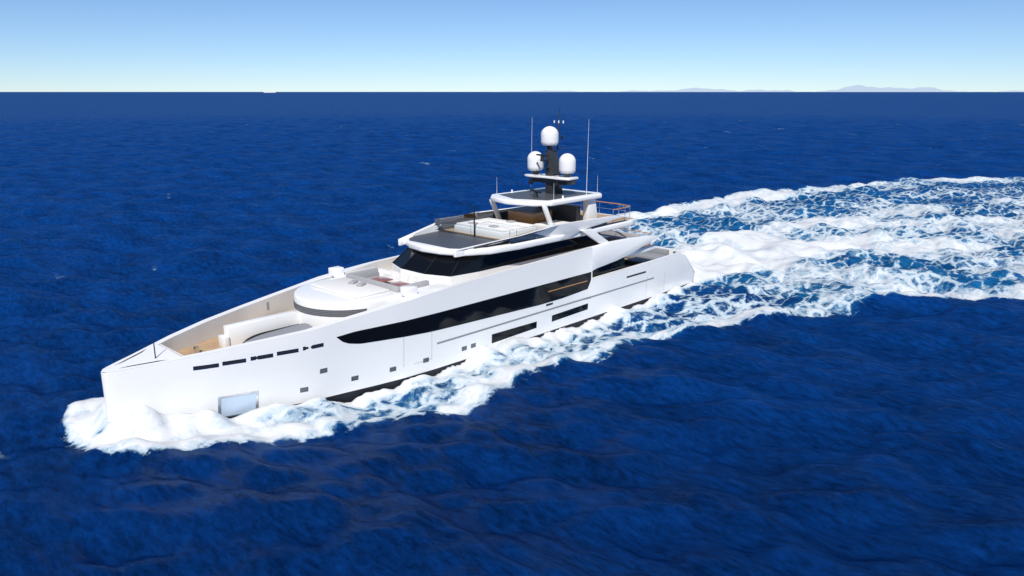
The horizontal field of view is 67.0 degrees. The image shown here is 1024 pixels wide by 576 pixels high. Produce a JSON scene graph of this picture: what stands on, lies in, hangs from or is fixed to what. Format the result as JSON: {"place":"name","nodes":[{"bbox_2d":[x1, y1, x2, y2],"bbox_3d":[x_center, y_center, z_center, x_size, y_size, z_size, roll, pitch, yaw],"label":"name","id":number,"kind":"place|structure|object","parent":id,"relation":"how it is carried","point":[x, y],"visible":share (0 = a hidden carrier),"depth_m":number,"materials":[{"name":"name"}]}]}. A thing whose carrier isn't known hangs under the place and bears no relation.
{"place":"outdoors","nodes":[
{"label":"outdoors","id":0,"kind":"place"},
{"bbox_2d":[122,360,163,367],"bbox_3d":[-18.413,3.783,38.722,0.135,0.177,2.387,33,36,65],"label":"bow slot","id":1,"kind":"object","parent":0,"point":[143,363],"visible":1,"depth_m":38.72,"materials":[{"name":"grey metal"}]},
{"bbox_2d":[159,344,181,359],"bbox_3d":[-17.837,3.625,40.419,2.749,0.787,0.150,13,19,42],"label":"ledge","id":2,"kind":"object","parent":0,"point":[170,350],"visible":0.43,"depth_m":40.35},
{"bbox_2d":[435,212,478,224],"bbox_3d":[-1.336,-4.452,56.384,7.760,0.850,4.600,13,19,42],"label":"windscreen","id":3,"kind":"object","parent":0,"point":[446,219],"visible":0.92,"depth_m":58.69,"materials":[{"name":"glass"}]},
{"bbox_2d":[483,222,509,226],"bbox_3d":[-1.096,-4.592,56.611,2.900,0.001,1.200,13,19,42],"label":"sun pad","id":4,"kind":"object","parent":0,"point":[497,224],"depth_m":56.94,"materials":[{"name":"white fabric"}]},
{"bbox_2d":[0,92,1023,575],"bbox_3d":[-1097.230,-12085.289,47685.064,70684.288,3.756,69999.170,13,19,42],"label":"sea","id":5,"kind":"structure","parent":0,"point":[814,366],"depth_m":52.17,"materials":[{"name":"liquid"}]},
{"bbox_2d":[101,248,693,421],"bbox_3d":[-3.349,1.424,55.679,9.400,7.647,49.060,13,19,42],"label":"hull","id":6,"kind":"object","parent":5,"relation":"in","point":[177,386],"visible":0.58,"depth_m":44.96,"materials":[{"name":"white paint"}]},
{"bbox_2d":[177,337,221,355],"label":"deck","id":7,"kind":"structure","parent":6,"relation":"on","point":[209,344],"depth_m":43.20,"materials":[{"name":"brown wood"}]},
{"bbox_2d":[101,343,183,371],"bbox_3d":[-19.043,3.665,39.113,3.629,0.343,3.360,13,19,42],"label":"bow cap","id":8,"kind":"object","parent":7,"relation":"on","point":[147,355],"visible":0.99,"depth_m":39.25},
{"bbox_2d":[116,349,145,364],"bbox_3d":[-19.486,3.533,39.705,0.135,0.178,2.387,4,15,17],"label":"bow slot","id":9,"kind":"object","parent":8,"relation":"on","point":[131,357],"visible":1,"depth_m":39.68,"materials":[{"name":"black rubber"}]},
{"bbox_2d":[152,331,155,358],"bbox_3d":[-18.107,2.896,39.113,0.065,1.450,0.065,-6,16,-23],"label":"jackstaff","id":10,"kind":"object","parent":8,"relation":"on","point":[154,345],"visible":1,"depth_m":39.12,"materials":[{"name":"black metal"}]},
{"bbox_2d":[193,345,199,353],"bbox_3d":[-17.234,3.369,42.214,0.320,0.400,0.320,13,19,42],"label":"capstan","id":11,"kind":"object","parent":7,"relation":"on","point":[196,349],"visible":0.85,"depth_m":42.10,"materials":[{"name":"silver metal"}]},
{"bbox_2d":[218,334,229,347],"bbox_3d":[-16.078,2.992,43.192,0.750,0.650,0.300,13,19,42],"label":"crane beam foot","id":12,"kind":"object","parent":7,"relation":"on","point":[224,340],"visible":0.79,"depth_m":43.01},
{"bbox_2d":[155,274,333,351],"bbox_3d":[-15.673,1.311,47.067,1.355,1.993,13.771,9,17,32],"label":"bulwark","id":13,"kind":"object","parent":7,"relation":"on","point":[212,326],"visible":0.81,"depth_m":45.99,"materials":[{"name":"white paint"}]},
{"bbox_2d":[328,266,343,276],"bbox_3d":[-11.722,-1.103,51.604,0.700,0.550,0.800,13,19,42],"label":"canister","id":14,"kind":"object","parent":13,"relation":"on","point":[335,271],"visible":1,"depth_m":51.35,"materials":[{"name":"white paint"}]},
{"bbox_2d":[223,309,299,345],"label":"crane beam","id":15,"kind":"structure","parent":7,"relation":"on","point":[239,332],"depth_m":44.32,"materials":[{"name":"white paint"}]},
{"bbox_2d":[244,323,311,342],"bbox_3d":[-13.283,2.744,43.740,1.900,0.620,4.000,13,19,42],"label":"tender cover","id":16,"kind":"object","parent":7,"relation":"on","point":[296,328],"visible":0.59,"depth_m":43.89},
{"bbox_2d":[180,295,421,358],"bbox_3d":[-10.957,2.408,42.748,13.771,1.993,1.355,-10,18,-35],"label":"bulwark","id":17,"kind":"object","parent":7,"relation":"on","point":[398,301],"visible":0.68,"depth_m":42.23,"materials":[{"name":"white paint"}]},
{"bbox_2d":[293,267,446,326],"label":"island","id":18,"kind":"structure","parent":7,"relation":"on","point":[308,295],"depth_m":45.80,"materials":[{"name":"white paint"}]},
{"bbox_2d":[294,302,366,316],"bbox_3d":[-11.606,1.056,46.570,6.401,0.400,2.325,13,19,42],"label":"island louvre","id":19,"kind":"object","parent":18,"relation":"attached to","point":[337,312],"visible":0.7,"depth_m":45.00,"materials":[{"name":"grey"}]},
{"bbox_2d":[296,306,360,313],"bbox_3d":[-11.609,1.057,46.567,6.414,0.024,2.330,13,19,42],"label":"louvre slat","id":20,"kind":"object","parent":19,"relation":"attached to","point":[329,313],"visible":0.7,"depth_m":44.92,"materials":[{"name":"grey metal"}]},
{"bbox_2d":[311,277,388,298],"bbox_3d":[-10.076,-0.030,47.965,4.700,0.160,2.550,13,19,42],"label":"sun pad","id":21,"kind":"object","parent":18,"relation":"on","point":[341,286],"visible":1,"depth_m":47.40,"materials":[{"name":"white fabric"}]},
{"bbox_2d":[348,280,357,283],"bbox_3d":[-10.010,-0.372,48.701,0.400,0.140,0.640,5,15,18],"label":"sunpad pillow","id":22,"kind":"object","parent":21,"relation":"on","point":[353,282],"visible":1,"depth_m":48.56,"materials":[{"name":"white fabric"}]},
{"bbox_2d":[356,282,365,286],"bbox_3d":[-9.392,-0.228,48.135,0.400,0.140,0.640,5,15,18],"label":"sunpad pillow","id":23,"kind":"object","parent":21,"relation":"on","point":[360,284],"visible":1,"depth_m":48.03,"materials":[{"name":"white fabric"}]},
{"bbox_2d":[400,285,417,296],"bbox_3d":[-6.198,0.181,46.544,0.700,0.550,0.800,13,19,42],"label":"canister","id":24,"kind":"object","parent":18,"relation":"on","point":[408,290],"visible":1,"depth_m":46.30,"materials":[{"name":"white paint"}]},
{"bbox_2d":[399,280,428,287],"bbox_3d":[-6.114,0.001,48.333,0.280,0.620,2.300,13,19,42],"label":"sofa","id":25,"kind":"object","parent":18,"relation":"on","point":[422,283],"visible":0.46,"depth_m":48.49,"materials":[{"name":"white fabric"}]},
{"label":"teak recess","id":26,"kind":"object","parent":18,"relation":"on","visible":0},
{"bbox_2d":[370,276,392,281],"bbox_3d":[-8.642,-0.560,50.868,1.240,0.060,1.100,13,19,42],"label":"lounge table","id":27,"kind":"object","parent":26,"relation":"on","point":[382,279],"visible":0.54,"depth_m":50.73,"materials":[{"name":"brown wood"}]},
{"bbox_2d":[384,277,410,283],"bbox_3d":[-7.174,-0.199,51.090,3.600,0.450,0.600,13,19,42],"label":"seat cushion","id":28,"kind":"object","parent":26,"relation":"on","point":[394,280],"visible":0.19,"depth_m":51.42,"materials":[{"name":"white fabric"}]},
{"bbox_2d":[390,271,397,278],"bbox_3d":[-7.929,-0.888,52.044,0.660,0.500,0.160,13,1,42],"label":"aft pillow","id":29,"kind":"object","parent":28,"relation":"on","point":[394,274],"visible":1,"depth_m":51.93,"materials":[{"name":"white fabric"}]},
{"bbox_2d":[398,273,406,280],"bbox_3d":[-7.311,-0.744,51.478,0.660,0.500,0.160,13,1,42],"label":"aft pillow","id":30,"kind":"object","parent":28,"relation":"on","point":[402,276],"visible":1,"depth_m":51.35,"materials":[{"name":"white fabric"}]},
{"bbox_2d":[406,275,414,282],"bbox_3d":[-6.657,-0.592,50.879,0.660,0.500,0.160,13,1,42],"label":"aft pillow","id":31,"kind":"object","parent":28,"relation":"on","point":[410,278],"visible":0.85,"depth_m":50.77,"materials":[{"name":"white fabric"}]},
{"bbox_2d":[415,277,423,282],"bbox_3d":[-6.039,-0.448,50.313,0.660,0.500,0.160,13,1,42],"label":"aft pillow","id":32,"kind":"object","parent":28,"relation":"on","point":[418,279],"visible":0.52,"depth_m":50.24,"materials":[{"name":"white fabric"}]},
{"bbox_2d":[388,281,409,285],"bbox_3d":[-7.217,-0.229,49.563,1.240,0.060,1.100,13,19,42],"label":"lounge table","id":33,"kind":"object","parent":26,"relation":"on","point":[399,283],"visible":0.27,"depth_m":49.68,"materials":[{"name":"brown wood"}]},
{"bbox_3d":[-8.685,0.180,49.536,5.400,0.480,0.800,13,19,42],"label":"forward sofa seat","id":34,"kind":"object","parent":26,"relation":"on","visible":0},
{"bbox_2d":[346,273,399,292],"bbox_3d":[-8.891,-0.222,49.209,5.400,0.620,0.300,13,19,42],"label":"sofa backrest","id":35,"kind":"object","parent":34,"relation":"on","point":[391,287],"visible":0.48,"depth_m":48.78,"materials":[{"name":"white fabric"}]},
{"bbox_3d":[-9.517,-0.436,51.965,0.750,0.480,1.700,13,19,42],"label":"starboard sofa seat","id":36,"kind":"object","parent":26,"relation":"on","visible":0},
{"bbox_2d":[350,268,377,277],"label":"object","id":37,"kind":"object","parent":36,"relation":"on","point":[370,272],"visible":0.75,"depth_m":51.92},
{"bbox_2d":[193,363,218,370],"bbox_3d":[-15.667,4.042,39.609,0.038,0.220,1.244,28,31,61],"label":"opening frame","id":38,"kind":"object","parent":6,"relation":"attached to","point":[205,365],"visible":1,"depth_m":39.59,"materials":[{"name":"metal"}]},
{"bbox_2d":[194,364,217,369],"bbox_3d":[-15.661,4.043,39.604,0.029,0.130,1.113,28,31,62],"label":"hull opening","id":39,"kind":"object","parent":38,"relation":"in","point":[208,366],"visible":1,"depth_m":39.61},
{"bbox_2d":[222,358,245,365],"bbox_3d":[-14.434,3.850,40.203,0.016,0.220,1.190,25,29,59],"label":"opening frame","id":40,"kind":"object","parent":6,"relation":"attached to","point":[233,363],"visible":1,"depth_m":40.19,"materials":[{"name":"metal"}]},
{"bbox_2d":[224,359,244,364],"bbox_3d":[-14.429,3.852,40.199,0.009,0.130,1.061,25,29,59],"label":"hull opening","id":41,"kind":"object","parent":40,"relation":"in","point":[232,362],"visible":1,"depth_m":40.19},
{"bbox_2d":[218,391,258,416],"bbox_3d":[-14.538,6.206,41.118,0.233,1.300,2.148,26,29,60],"label":"anchor frame","id":42,"kind":"object","parent":6,"relation":"on","point":[257,401],"visible":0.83,"depth_m":41.01,"materials":[{"name":"white metal"}]},
{"bbox_2d":[221,393,255,415],"bbox_3d":[-14.531,6.227,41.118,0.197,1.100,1.819,26,29,60],"label":"anchor plate","id":43,"kind":"object","parent":42,"relation":"in","point":[236,405],"visible":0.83,"depth_m":41.11,"materials":[{"name":"silver metal"}]},
{"bbox_2d":[251,353,272,360],"bbox_3d":[-13.204,3.648,40.838,0.026,0.220,1.172,23,27,57],"label":"opening frame","id":44,"kind":"object","parent":6,"relation":"attached to","point":[262,355],"visible":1,"depth_m":40.85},
{"bbox_2d":[252,354,271,359],"bbox_3d":[-13.198,3.649,40.833,0.018,0.130,1.045,23,27,57],"label":"hull opening","id":45,"kind":"object","parent":44,"relation":"in","point":[260,357],"visible":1,"depth_m":40.82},
{"bbox_2d":[277,348,298,355],"bbox_3d":[-12.033,3.437,41.505,0.015,0.220,1.167,22,26,56],"label":"bow slot frame","id":46,"kind":"object","parent":6,"relation":"attached to","point":[288,353],"visible":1,"depth_m":41.52,"materials":[{"name":"white metal"}]},
{"bbox_2d":[278,349,297,354],"bbox_3d":[-12.029,3.438,41.501,0.009,0.130,1.040,22,26,56],"label":"hull opening","id":47,"kind":"object","parent":46,"relation":"in","point":[285,352],"visible":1,"depth_m":41.50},
{"bbox_2d":[300,387,307,392],"bbox_3d":[-11.473,5.618,42.704,0.472,0.280,0.039,-8,16,-29],"label":"porthole","id":48,"kind":"object","parent":6,"relation":"attached to","point":[304,389],"visible":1,"depth_m":42.70,"materials":[{"name":"grey glass"}]},
{"bbox_2d":[304,344,322,349],"bbox_3d":[-10.837,3.210,42.230,0.032,0.130,1.067,18,23,51],"label":"hull opening","id":49,"kind":"object","parent":6,"relation":"attached to","point":[319,345],"visible":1,"depth_m":42.27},
{"bbox_2d":[320,368,326,373],"bbox_3d":[-10.482,4.603,43.042,0.449,0.280,0.030,-11,18,-37],"label":"porthole","id":50,"kind":"object","parent":6,"relation":"attached to","point":[323,370],"visible":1,"depth_m":43.03,"materials":[{"name":"grey glass"}]},
{"bbox_2d":[351,375,357,380],"bbox_3d":[-9.033,5.189,44.475,0.451,0.280,0.028,-10,18,-35],"label":"porthole","id":51,"kind":"object","parent":6,"relation":"attached to","point":[353,378],"visible":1,"depth_m":44.46,"materials":[{"name":"grey glass"}]},
{"bbox_2d":[344,255,398,272],"bbox_3d":[-6.128,-2.474,58.010,0.938,1.247,16.400,13,19,42],"label":"bulwark","id":52,"kind":"object","parent":6,"relation":"on","point":[386,263],"visible":0.23,"depth_m":54.75,"materials":[{"name":"white paint"}]},
{"bbox_2d":[337,272,590,343],"bbox_3d":[-1.728,1.434,50.571,22.190,1.420,0.477,-14,20,-43],"label":"hull window","id":53,"kind":"structure","parent":6,"relation":"attached to","point":[518,300],"depth_m":49.76,"materials":[{"name":"black glass"}]},
{"bbox_2d":[392,245,594,284],"bbox_3d":[-0.958,-2.142,57.383,6.666,0.920,16.560,13,19,42],"label":"house base","id":54,"kind":"object","parent":6,"relation":"on","point":[447,280],"visible":0.19,"depth_m":51.36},
{"bbox_2d":[393,233,600,276],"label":"window","id":55,"kind":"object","parent":54,"relation":"on","point":[421,262],"visible":0.48,"depth_m":52.34,"materials":[{"name":"black glass"}]},
{"bbox_2d":[405,211,634,255],"bbox_3d":[0.776,-4.372,58.711,8.360,0.450,19.850,13,19,42],"label":"upper deck edge","id":56,"kind":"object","parent":55,"relation":"on","point":[425,248],"depth_m":52.57,"materials":[{"name":"white paint"}]},
{"bbox_2d":[409,231,507,248],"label":"roof panel","id":57,"kind":"structure","parent":56,"relation":"on","point":[446,240],"depth_m":53.49,"materials":[{"name":"grey glass"}]},
{"bbox_2d":[398,206,535,245],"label":"wing","id":58,"kind":"structure","parent":56,"relation":"attached to","point":[433,227],"depth_m":56.22,"materials":[{"name":"white metal"}]},
{"bbox_2d":[436,209,507,229],"bbox_3d":[-3.166,-5.368,60.114,0.571,0.770,13.522,12,18,39],"label":"windscreen","id":59,"kind":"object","parent":56,"relation":"on","point":[482,215],"depth_m":60.08,"materials":[{"name":"glass"}]},
{"bbox_2d":[473,206,474,235],"bbox_3d":[-2.675,-4.724,54.853,0.100,2.130,0.100,13,19,42],"label":"sun deck pole","id":60,"kind":"object","parent":56,"relation":"on","point":[474,218],"visible":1,"depth_m":54.73,"materials":[{"name":"metal"}]},
{"bbox_2d":[455,222,535,238],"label":"jacuzzi block","id":61,"kind":"structure","parent":56,"relation":"on","point":[484,232],"depth_m":54.99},
{"bbox_2d":[471,219,487,222],"bbox_3d":[-2.513,-4.985,57.894,0.900,0.140,1.300,13,19,42],"label":"cushion","id":62,"kind":"object","parent":61,"relation":"on","point":[480,220],"visible":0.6,"depth_m":57.87,"materials":[{"name":"white fabric"}]},
{"bbox_2d":[456,221,514,231],"bbox_3d":[-1.954,-4.432,55.715,4.800,0.140,1.200,13,19,42],"label":"sun pad","id":63,"kind":"object","parent":61,"relation":"on","point":[487,227],"visible":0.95,"depth_m":55.20,"materials":[{"name":"white fabric"}]},
{"bbox_2d":[483,218,534,227],"bbox_3d":[-0.340,-4.852,57.370,4.800,0.140,0.900,13,19,42],"label":"jacuzzi pad","id":64,"kind":"object","parent":61,"relation":"on","point":[494,220],"visible":0.9,"depth_m":56.99,"materials":[{"name":"white fabric"}]},
{"bbox_2d":[508,225,526,229],"bbox_3d":[0.322,-4.326,55.297,0.900,0.140,1.300,13,19,42],"label":"jacuzzi pad","id":65,"kind":"object","parent":61,"relation":"on","point":[516,227],"visible":0.87,"depth_m":55.19,"materials":[{"name":"white fabric"}]},
{"bbox_2d":[489,199,501,219],"bbox_3d":[-1.238,-5.973,60.161,0.200,1.940,1.377,13,19,42],"label":"strut","id":66,"kind":"object","parent":56,"relation":"on","point":[495,209],"visible":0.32,"depth_m":60.00,"materials":[{"name":"white paint"}]},
{"bbox_2d":[508,210,551,223],"bbox_3d":[1.408,-5.594,60.517,2.700,1.030,2.200,13,19,42],"label":"bar unit","id":67,"kind":"object","parent":56,"relation":"on","point":[527,218],"visible":0.62,"depth_m":59.53,"materials":[{"name":"brown wood"}]},
{"bbox_2d":[506,206,553,213],"bbox_3d":[1.408,-6.117,60.384,2.900,0.050,2.400,13,19,42],"label":"bar top","id":68,"kind":"object","parent":67,"relation":"on","point":[529,209],"visible":0.86,"depth_m":60.30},
{"bbox_2d":[453,215,625,256],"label":"wing","id":69,"kind":"structure","parent":56,"relation":"attached to","point":[568,229],"depth_m":55.49,"materials":[{"name":"white paint"}]},
{"bbox_2d":[474,222,606,248],"bbox_3d":[2.602,-4.027,54.832,13.522,0.770,0.571,-13,19,-42],"label":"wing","id":70,"kind":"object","parent":56,"relation":"on","point":[508,241],"visible":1,"depth_m":52.41,"materials":[{"name":"grey paint"}]},
{"bbox_2d":[542,206,552,224],"bbox_3d":[2.687,-5.061,56.566,0.200,1.940,1.377,13,19,42],"label":"strut","id":71,"kind":"object","parent":56,"relation":"on","point":[547,215],"visible":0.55,"depth_m":56.29,"materials":[{"name":"white paint"}]},
{"bbox_2d":[534,220,567,229],"bbox_3d":[3.117,-4.608,57.752,1.800,0.480,2.500,13,19,42],"label":"sofa","id":72,"kind":"object","parent":56,"relation":"on","point":[542,225],"visible":0.27,"depth_m":57.31,"materials":[{"name":"white fabric"}]},
{"bbox_2d":[538,204,580,221],"bbox_3d":[3.712,-6.023,61.497,4.000,1.380,0.500,13,19,42],"label":"bar back","id":73,"kind":"object","parent":56,"relation":"on","point":[567,212],"visible":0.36,"depth_m":60.69,"materials":[{"name":"grey paint"}]},
{"bbox_2d":[508,220,627,243],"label":"deck floor","id":74,"kind":"structure","parent":56,"relation":"attached to","point":[543,237],"depth_m":54.21,"materials":[{"name":"beige wood"}]},
{"bbox_2d":[583,199,597,219],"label":"pillar","id":75,"kind":"structure","parent":56,"relation":"on","point":[589,210],"depth_m":60.08,"materials":[{"name":"white paint"}]},
{"bbox_2d":[491,187,601,205],"bbox_3d":[2.373,-7.046,59.775,6.197,0.350,8.200,13,19,42],"label":"hardtop","id":76,"kind":"object","parent":75,"relation":"on","point":[498,198],"visible":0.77,"depth_m":57.33,"materials":[{"name":"white paint"}]},
{"bbox_2d":[499,189,591,199],"bbox_3d":[2.373,-7.221,59.731,5.000,0.001,6.600,13,19,42],"label":"roof panel","id":77,"kind":"object","parent":76,"relation":"on","point":[543,195],"visible":0.83,"depth_m":59.16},
{"bbox_2d":[545,150,562,193],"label":"mast column","id":78,"kind":"structure","parent":76,"relation":"on","point":[552,164],"depth_m":59.80,"materials":[{"name":"black metal"}]},
{"bbox_2d":[541,126,558,145],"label":"radar dome","id":79,"kind":"structure","parent":78,"relation":"on","point":[549,135],"depth_m":58.68,"materials":[{"name":"white plastic"}]},
{"bbox_2d":[525,173,578,179],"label":"mast platform","id":80,"kind":"structure","parent":78,"relation":"attached to","point":[558,177],"depth_m":59.49,"materials":[{"name":"white metal"}]},
{"bbox_2d":[529,177,575,184],"bbox_3d":[3.128,-8.391,60.259,3.981,0.420,1.000,13,19,42],"label":"mast platform underside","id":81,"kind":"object","parent":78,"relation":"attached to","point":[553,181],"visible":0.66,"depth_m":59.58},
{"bbox_2d":[557,110,559,149],"bbox_3d":[3.599,-12.186,59.809,0.120,3.006,0.290,13,19,42],"label":"mast pole","id":82,"kind":"object","parent":78,"relation":"on","point":[558,128],"visible":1,"depth_m":59.73,"materials":[{"name":"metal"}]},
{"bbox_2d":[559,153,575,173],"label":"dome","id":83,"kind":"structure","parent":78,"relation":"on","point":[567,163],"depth_m":58.26,"materials":[{"name":"white plastic"}]},
{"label":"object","id":84,"kind":"object","parent":78,"relation":"on","visible":0},
{"bbox_2d":[527,151,543,170],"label":"dome","id":85,"kind":"structure","parent":84,"relation":"on","point":[534,163],"depth_m":60.41,"materials":[{"name":"white plastic"}]},
{"bbox_2d":[586,129,588,195],"bbox_3d":[5.711,-9.826,58.433,0.044,5.700,0.126,13,19,42],"label":"whip antenna","id":86,"kind":"object","parent":76,"relation":"on","point":[587,165],"visible":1,"depth_m":58.53,"materials":[{"name":"white"}]},
{"bbox_2d":[418,247,591,295],"bbox_3d":[0.022,-1.044,52.377,0.938,1.247,16.400,13,19,42],"label":"ledge","id":87,"kind":"object","parent":6,"relation":"on","point":[426,292],"visible":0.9,"depth_m":49.78,"materials":[{"name":"white paint"}]},
{"bbox_2d":[492,322,536,342],"bbox_3d":[0.203,2.987,53.010,0.022,0.630,4.500,13,19,42],"label":"window","id":88,"kind":"structure","parent":6,"relation":"attached to","point":[499,336],"depth_m":52.84,"materials":[{"name":"black glass"}]},
{"bbox_2d":[437,277,653,343],"bbox_3d":[3.621,1.296,56.275,0.038,0.120,24.000,13,19,42],"label":"groove","id":89,"kind":"object","parent":6,"relation":"attached to","point":[540,312],"visible":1,"depth_m":54.41,"materials":[{"name":"grey metal"}]},
{"bbox_2d":[548,281,586,291],"bbox_3d":[4.103,-0.135,56.365,0.004,0.070,4.500,13,19,42],"label":"balcony rail","id":90,"kind":"object","parent":6,"relation":"attached to","point":[567,286],"visible":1,"depth_m":56.26,"materials":[{"name":"brown"}]},
{"bbox_2d":[552,303,587,321],"bbox_3d":[4.322,1.797,57.209,0.017,0.550,4.200,13,19,42],"label":"window","id":91,"kind":"structure","parent":6,"relation":"attached to","point":[555,317],"depth_m":57.15,"materials":[{"name":"black glass"}]},
{"bbox_2d":[591,235,660,270],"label":"wing","id":92,"kind":"structure","parent":6,"relation":"attached to","point":[603,254],"depth_m":59.99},
{"bbox_2d":[580,228,608,243],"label":"buttress","id":93,"kind":"structure","parent":92,"relation":"on","point":[594,235],"depth_m":57.97,"materials":[{"name":"white paint"}]},
{"bbox_2d":[627,271,645,277],"bbox_3d":[10.081,-1.093,62.642,0.005,0.140,2.700,13,19,42],"label":"aft slot","id":94,"kind":"object","parent":6,"relation":"attached to","point":[636,274],"visible":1,"depth_m":62.65,"materials":[{"name":"black metal"}]},
{"bbox_2d":[0,0,1023,91],"label":"sky","id":95,"kind":"structure","parent":0,"point":[46,45],"materials":[{"name":"blue"}]},
{"bbox_2d":[441,211,633,242],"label":"sun deck floor","id":96,"kind":"structure","parent":0,"point":[451,230],"depth_m":57.35,"materials":[{"name":"brown wood"}]},
{"bbox_2d":[505,85,1023,91],"bbox_3d":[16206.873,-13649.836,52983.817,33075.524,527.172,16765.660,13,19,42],"label":"distant mountains","id":97,"kind":"structure","parent":0,"point":[858,88],"depth_m":53587.90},
{"label":"main deck","id":98,"kind":"object","parent":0,"visible":0},
{"bbox_2d":[592,257,624,276],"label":"window","id":99,"kind":"structure","parent":98,"relation":"on","point":[613,266],"depth_m":60.49,"materials":[{"name":"glass"}]},
{"bbox_2d":[625,243,654,256],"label":"deck slab","id":100,"kind":"structure","parent":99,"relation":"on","point":[644,249],"depth_m":63.51,"materials":[{"name":"white paint"}]},
{"label":"upper deck teak","id":101,"kind":"object","parent":100,"relation":"on","visible":0},
{"bbox_2d":[600,233,629,240],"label":"window","id":102,"kind":"structure","parent":101,"relation":"on","point":[613,237],"depth_m":66.33,"materials":[{"name":"black glass"}]},
{"bbox_2d":[600,230,639,236],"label":"sofa","id":103,"kind":"object","parent":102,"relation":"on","point":[618,233],"visible":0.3,"depth_m":66.55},
{"bbox_2d":[592,253,676,278],"bbox_3d":[10.650,-1.559,63.426,0.412,1.010,13.756,13,19,41],"label":"bulwark aft","id":104,"kind":"object","parent":98,"relation":"on","point":[633,266],"visible":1,"depth_m":62.29,"materials":[{"name":"white paint"}]},
{"bbox_2d":[625,257,652,265],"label":"window","id":105,"kind":"structure","parent":98,"relation":"on","point":[634,261],"depth_m":66.89,"materials":[{"name":"black glass"}]},
{"bbox_2d":[625,252,666,259],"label":"aft sofa","id":106,"kind":"object","parent":98,"relation":"on","point":[648,255],"visible":0.18,"depth_m":68.89,"materials":[{"name":"white fabric"}]},
{"bbox_2d":[646,248,668,254],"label":"bulwark","id":107,"kind":"object","parent":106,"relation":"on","point":[660,251],"visible":0.29,"depth_m":69.19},
{"bbox_2d":[655,246,683,254],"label":"transom wall","id":108,"kind":"structure","parent":98,"relation":"on","point":[671,250],"depth_m":68.99,"materials":[{"name":"white paint"}]}
]}

